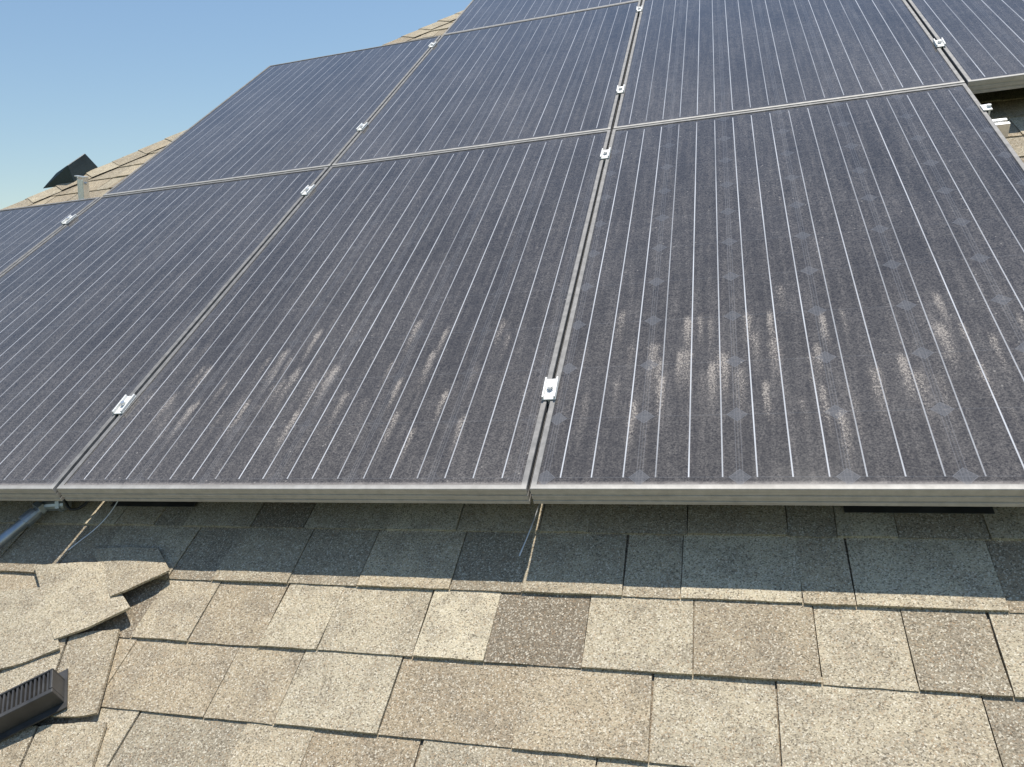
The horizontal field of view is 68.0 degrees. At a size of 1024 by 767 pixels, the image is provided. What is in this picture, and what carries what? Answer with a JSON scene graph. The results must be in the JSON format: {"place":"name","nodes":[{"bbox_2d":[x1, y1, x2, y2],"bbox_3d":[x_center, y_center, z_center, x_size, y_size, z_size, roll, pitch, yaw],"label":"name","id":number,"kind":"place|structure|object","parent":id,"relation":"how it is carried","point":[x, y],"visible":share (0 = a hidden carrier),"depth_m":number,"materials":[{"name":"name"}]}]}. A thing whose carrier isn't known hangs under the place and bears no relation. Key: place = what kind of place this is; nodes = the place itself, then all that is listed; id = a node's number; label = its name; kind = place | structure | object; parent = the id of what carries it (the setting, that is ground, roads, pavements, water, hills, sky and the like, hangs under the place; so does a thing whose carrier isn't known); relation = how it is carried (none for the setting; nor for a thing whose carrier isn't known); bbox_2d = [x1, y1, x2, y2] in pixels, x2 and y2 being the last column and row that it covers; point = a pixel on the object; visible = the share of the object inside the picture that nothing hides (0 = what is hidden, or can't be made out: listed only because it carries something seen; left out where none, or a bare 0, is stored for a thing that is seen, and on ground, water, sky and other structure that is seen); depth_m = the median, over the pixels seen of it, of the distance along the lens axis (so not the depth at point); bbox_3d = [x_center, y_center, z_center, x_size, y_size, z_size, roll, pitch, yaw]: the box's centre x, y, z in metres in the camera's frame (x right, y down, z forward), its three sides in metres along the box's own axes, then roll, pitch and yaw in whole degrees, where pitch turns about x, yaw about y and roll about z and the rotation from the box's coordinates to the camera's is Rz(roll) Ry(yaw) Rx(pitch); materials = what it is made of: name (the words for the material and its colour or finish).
{"place":"outdoors","nodes":[
{"label":"outdoors","id":0,"kind":"place"},
{"bbox_2d":[110,501,196,506],"bbox_3d":[-0.762,0.145,1.732,0.220,0.076,0.290,-2,39,16],"label":"roof mount","id":1,"kind":"object","parent":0,"point":[155,504],"visible":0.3,"depth_m":1.65,"materials":[{"name":"black metal"}]},
{"bbox_2d":[0,0,471,209],"label":"sky","id":2,"kind":"structure","parent":0,"point":[106,81],"materials":[{"name":"blue"}]},
{"bbox_2d":[28,504,1009,766],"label":"roof deck","id":3,"kind":"structure","parent":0,"point":[776,682],"depth_m":1.11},
{"bbox_2d":[44,154,97,187],"bbox_3d":[-2.183,-1.045,3.715,0.197,0.084,0.188,-2,39,16],"label":"box vent","id":4,"kind":"object","parent":3,"relation":"on","point":[83,165],"visible":0.97,"depth_m":3.67,"materials":[{"name":"metal"}]},
{"bbox_2d":[1,10,463,209],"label":"hip caps","id":5,"kind":"object","parent":3,"relation":"attached to","point":[33,199],"visible":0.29,"depth_m":3.77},
{"bbox_2d":[0,19,1023,766],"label":"roof shingles","id":6,"kind":"object","parent":3,"relation":"on","point":[230,651],"visible":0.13,"depth_m":1.20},
{"bbox_2d":[0,668,67,741],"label":"roof vent","id":7,"kind":"object","parent":6,"relation":"on","point":[33,700],"visible":1,"depth_m":1.26,"materials":[{"name":"black plastic"}]},
{"bbox_2d":[0,501,71,547],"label":"conduit pipe","id":8,"kind":"object","parent":6,"relation":"on","point":[29,517],"visible":0.87,"depth_m":1.66,"materials":[{"name":"metal"}]},
{"bbox_2d":[63,499,89,510],"bbox_3d":[-0.945,0.204,1.704,0.106,0.052,0.174,-2,39,16],"label":"module cable","id":9,"kind":"object","parent":6,"relation":"on","point":[74,509],"visible":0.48,"depth_m":1.66,"materials":[{"name":"rubber"}]},
{"bbox_2d":[74,175,89,199],"bbox_3d":[-1.903,-0.861,3.368,0.065,0.114,0.080,10,17,13],"label":"mounting bracket","id":10,"kind":"object","parent":6,"relation":"on","point":[83,186],"visible":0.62,"depth_m":3.35,"materials":[{"name":"metal"}]},
{"bbox_2d":[0,547,169,766],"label":"patched shingles","id":11,"kind":"object","parent":6,"relation":"on","point":[51,614],"visible":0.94,"depth_m":1.39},
{"bbox_2d":[68,501,117,549],"bbox_3d":[-0.882,0.278,1.625,0.141,0.124,0.003,-12,12,-38],"label":"ground wire","id":12,"kind":"object","parent":6,"relation":"on","point":[96,527],"visible":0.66,"depth_m":1.62,"materials":[{"name":"metal"}]},
{"bbox_2d":[992,118,1009,136],"bbox_3d":[-0.660,-0.606,2.601,4.130,0.038,0.038,-2,39,16],"label":"mounting rail","id":13,"kind":"object","parent":3,"relation":"attached to","point":[1003,125],"visible":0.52,"depth_m":2.02,"materials":[{"name":"metal"}]},
{"bbox_2d":[61,214,76,223],"bbox_3d":[-1.657,-0.601,2.859,0.027,0.052,0.062,-4,39,15],"label":"panel clamp","id":14,"kind":"object","parent":13,"relation":"attached to","point":[68,219],"visible":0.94,"depth_m":2.84,"materials":[{"name":"metal"}]},
{"bbox_2d":[300,185,314,195],"bbox_3d":[-0.686,-0.640,2.578,0.027,0.052,0.062,-1,40,18],"label":"panel clamp","id":15,"kind":"object","parent":13,"relation":"attached to","point":[307,190],"visible":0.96,"depth_m":2.56,"materials":[{"name":"metal"}]},
{"bbox_2d":[600,147,610,163],"bbox_3d":[0.285,-0.678,2.297,0.027,0.052,0.062,-2,40,17],"label":"panel clamp","id":16,"kind":"object","parent":13,"relation":"attached to","point":[604,154],"visible":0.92,"depth_m":2.28,"materials":[{"name":"metal"}]},
{"bbox_2d":[980,104,992,115],"bbox_3d":[1.257,-0.715,2.016,0.022,0.051,0.036,-2,39,16],"label":"end clamp","id":17,"kind":"object","parent":13,"relation":"attached to","point":[987,108],"visible":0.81,"depth_m":2.00,"materials":[{"name":"metal"}]},
{"bbox_2d":[519,504,539,555],"bbox_3d":[0.044,0.230,1.371,0.005,0.126,0.127,1,11,34],"label":"ground wire","id":18,"kind":"object","parent":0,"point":[529,530],"visible":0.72,"depth_m":1.35,"materials":[{"name":"metal"}]},
{"bbox_2d":[843,506,994,513],"bbox_3d":[0.677,0.088,1.315,0.220,0.076,0.290,-2,39,16],"label":"roof mount","id":19,"kind":"object","parent":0,"point":[923,509],"visible":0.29,"depth_m":1.23,"materials":[{"name":"black metal"}]},
{"label":"mounting rail","id":20,"kind":"object","parent":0,"visible":0},
{"bbox_2d":[0,197,99,274],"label":"solar panel","id":21,"kind":"object","parent":20,"relation":"on","point":[25,231],"visible":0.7,"depth_m":2.91,"materials":[{"name":"blue glass"}]},
{"bbox_2d":[112,394,135,414],"bbox_3d":[-0.893,0.062,1.767,0.027,0.052,0.062,-4,39,14],"label":"panel clamp","id":22,"kind":"object","parent":20,"relation":"attached to","point":[123,404],"visible":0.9,"depth_m":1.75,"materials":[{"name":"metal"}]},
{"bbox_2d":[0,167,328,500],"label":"solar panel","id":23,"kind":"object","parent":20,"relation":"on","point":[107,303],"visible":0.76,"depth_m":2.22,"materials":[{"name":"black glass"}]},
{"bbox_2d":[57,130,610,503],"bbox_3d":[-0.308,-0.284,2.011,1.004,0.038,1.545,-2,39,16],"label":"solar panel","id":24,"kind":"object","parent":20,"relation":"on","point":[392,330],"visible":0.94,"depth_m":1.74,"materials":[{"name":"glass"},{"name":"aluminum"},{"name":"silicon"}]},
{"bbox_2d":[541,376,558,403],"bbox_3d":[0.078,0.024,1.486,0.027,0.052,0.062,-3,39,15],"label":"panel clamp","id":25,"kind":"object","parent":20,"relation":"attached to","point":[550,388],"visible":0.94,"depth_m":1.47,"materials":[{"name":"metal"}]},
{"bbox_2d":[530,83,1023,506],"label":"solar panel","id":26,"kind":"object","parent":20,"relation":"on","point":[818,304],"visible":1,"depth_m":1.50,"materials":[{"name":"glass"},{"name":"metal"}]},
{"label":"mounting rail","id":27,"kind":"object","parent":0,"visible":0},
{"bbox_2d":[356,122,367,130],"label":"panel clamp","id":28,"kind":"object","parent":27,"relation":"attached to","point":[361,126],"visible":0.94,"depth_m":2.96,"materials":[{"name":"metal"}]},
{"bbox_2d":[331,0,640,165],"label":"solar panel","id":29,"kind":"object","parent":27,"relation":"on","point":[564,74],"visible":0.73,"depth_m":3.00,"materials":[{"name":"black glass"}]},
{"bbox_2d":[616,84,624,96],"bbox_3d":[0.389,-1.029,2.702,0.027,0.052,0.062,-3,39,15],"label":"panel clamp","id":30,"kind":"object","parent":27,"relation":"attached to","point":[619,90],"visible":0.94,"depth_m":2.68,"materials":[{"name":"metal"}]},
{"bbox_2d":[613,0,964,128],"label":"solar panel","id":31,"kind":"object","parent":27,"relation":"attached to","point":[691,59],"visible":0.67,"depth_m":2.63,"materials":[{"name":"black glass"}]},
{"bbox_2d":[933,38,945,48],"bbox_3d":[1.360,-1.067,2.421,0.027,0.052,0.062,-1,40,18],"label":"panel clamp","id":32,"kind":"object","parent":27,"relation":"attached to","point":[941,43],"visible":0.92,"depth_m":2.40,"materials":[{"name":"metal"}]},
{"bbox_2d":[906,0,1023,93],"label":"solar panel","id":33,"kind":"object","parent":27,"relation":"attached to","point":[983,49],"visible":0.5,"depth_m":2.39,"materials":[{"name":"blue glass"}]},
{"label":"mounting rail","id":34,"kind":"object","parent":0,"visible":0},
{"bbox_2d":[103,35,440,195],"bbox_3d":[-0.986,-1.244,3.445,1.004,0.038,1.545,-2,39,16],"label":"solar panel","id":35,"kind":"object","parent":34,"relation":"attached to","point":[310,113],"visible":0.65,"depth_m":3.29,"materials":[{"name":"blue glass"}]},
{"bbox_2d":[428,42,436,47],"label":"panel clamp","id":36,"kind":"object","parent":34,"relation":"attached to","point":[431,44],"visible":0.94,"depth_m":3.73,"materials":[{"name":"metal"}]},
{"bbox_2d":[443,0,642,34],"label":"solar panel","id":37,"kind":"object","parent":34,"relation":"attached to","point":[475,14],"visible":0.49,"depth_m":3.91,"materials":[{"name":"blue glass"}]},
{"bbox_2d":[636,6,642,13],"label":"panel clamp","id":38,"kind":"object","parent":34,"relation":"attached to","point":[638,9],"visible":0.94,"depth_m":3.45,"materials":[{"name":"metal"}]}
]}

